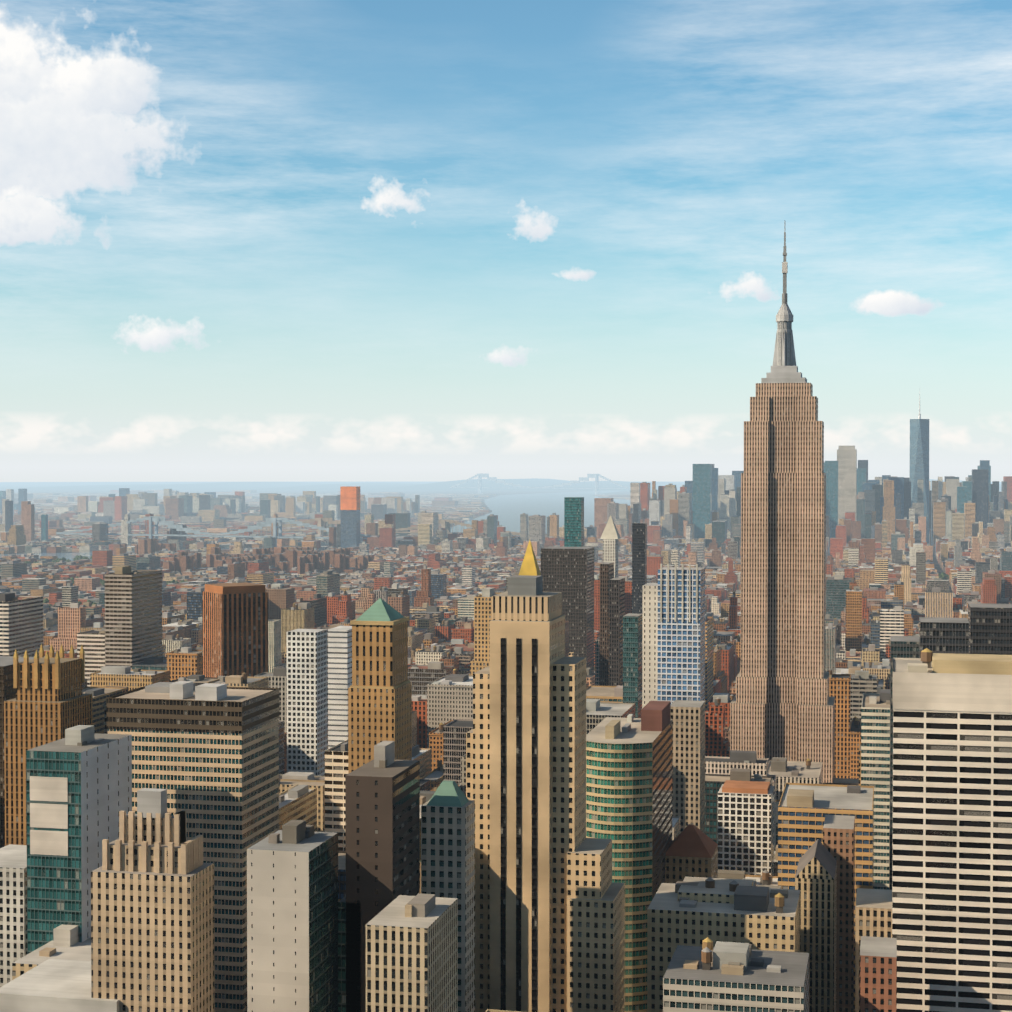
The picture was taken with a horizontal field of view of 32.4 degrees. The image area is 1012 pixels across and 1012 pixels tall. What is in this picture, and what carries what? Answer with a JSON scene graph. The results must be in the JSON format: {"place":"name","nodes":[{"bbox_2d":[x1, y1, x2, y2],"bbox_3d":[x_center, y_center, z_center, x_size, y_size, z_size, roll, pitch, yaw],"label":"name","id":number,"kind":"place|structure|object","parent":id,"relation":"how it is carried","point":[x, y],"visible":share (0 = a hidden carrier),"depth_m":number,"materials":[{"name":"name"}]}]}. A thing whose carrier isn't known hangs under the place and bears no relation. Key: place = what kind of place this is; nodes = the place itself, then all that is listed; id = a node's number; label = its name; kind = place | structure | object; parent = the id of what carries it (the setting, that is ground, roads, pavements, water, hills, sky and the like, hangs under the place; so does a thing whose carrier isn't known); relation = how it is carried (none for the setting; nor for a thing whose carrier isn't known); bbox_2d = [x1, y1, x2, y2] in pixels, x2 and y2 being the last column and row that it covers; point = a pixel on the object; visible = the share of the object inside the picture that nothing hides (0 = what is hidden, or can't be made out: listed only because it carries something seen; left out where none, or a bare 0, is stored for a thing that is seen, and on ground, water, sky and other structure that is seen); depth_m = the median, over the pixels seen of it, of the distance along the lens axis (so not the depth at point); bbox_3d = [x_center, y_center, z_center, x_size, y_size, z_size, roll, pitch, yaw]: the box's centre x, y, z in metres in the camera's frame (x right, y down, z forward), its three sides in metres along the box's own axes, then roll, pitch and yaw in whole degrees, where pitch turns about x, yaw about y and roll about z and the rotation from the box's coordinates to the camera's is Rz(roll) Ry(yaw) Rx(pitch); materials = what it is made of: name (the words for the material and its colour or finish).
{"place":"outdoors","nodes":[
{"label":"outdoors","id":0,"kind":"place"},
{"bbox_2d":[0,491,629,560],"bbox_3d":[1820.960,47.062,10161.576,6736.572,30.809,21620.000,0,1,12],"label":"harbour water","id":1,"kind":"structure","parent":0,"point":[508,510],"depth_m":11229.74,"materials":[{"name":"blue liquid"}]},
{"bbox_2d":[0,478,1000,491],"bbox_3d":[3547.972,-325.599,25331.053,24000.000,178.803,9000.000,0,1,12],"label":"hills","id":2,"kind":"structure","parent":0,"point":[493,485],"depth_m":23626.95,"materials":[{"name":"blue"}]},
{"bbox_2d":[0,482,1000,591],"bbox_3d":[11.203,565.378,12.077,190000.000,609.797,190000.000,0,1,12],"label":"city ground","id":3,"kind":"structure","parent":0,"point":[935,561],"depth_m":21483.42,"materials":[{"name":"grey"}]},
{"bbox_2d":[56,474,628,546],"bbox_3d":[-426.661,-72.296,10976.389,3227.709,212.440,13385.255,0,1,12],"label":"bridges","id":4,"kind":"structure","parent":3,"relation":"on","point":[320,527],"depth_m":5678.90,"materials":[{"name":"grey metal"}]},
{"bbox_2d":[0,232,1011,1011],"bbox_3d":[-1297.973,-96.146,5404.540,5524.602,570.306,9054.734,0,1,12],"label":"skyscrapers","id":5,"kind":"structure","parent":3,"relation":"on","point":[154,856],"depth_m":646.36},
{"bbox_2d":[0,476,1011,1011],"bbox_3d":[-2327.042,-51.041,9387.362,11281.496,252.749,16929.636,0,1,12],"label":"city blocks","id":6,"kind":"structure","parent":3,"relation":"on","point":[136,624],"depth_m":2643.16,"materials":[{"name":"brown brick"}]},
{"bbox_3d":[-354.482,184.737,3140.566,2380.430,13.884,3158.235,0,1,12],"label":"tree trunks","id":7,"kind":"object","parent":3,"relation":"on","visible":0},
{"bbox_2d":[25,555,948,669],"bbox_3d":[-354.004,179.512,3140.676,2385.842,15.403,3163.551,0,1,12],"label":"trees","id":8,"kind":"object","parent":7,"relation":"on","point":[943,576],"visible":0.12,"depth_m":3910.16,"materials":[{"name":"green plant"}]},
{"bbox_2d":[0,0,1011,481],"label":"sky","id":9,"kind":"structure","parent":0,"point":[241,240],"materials":[{"name":"blue"}]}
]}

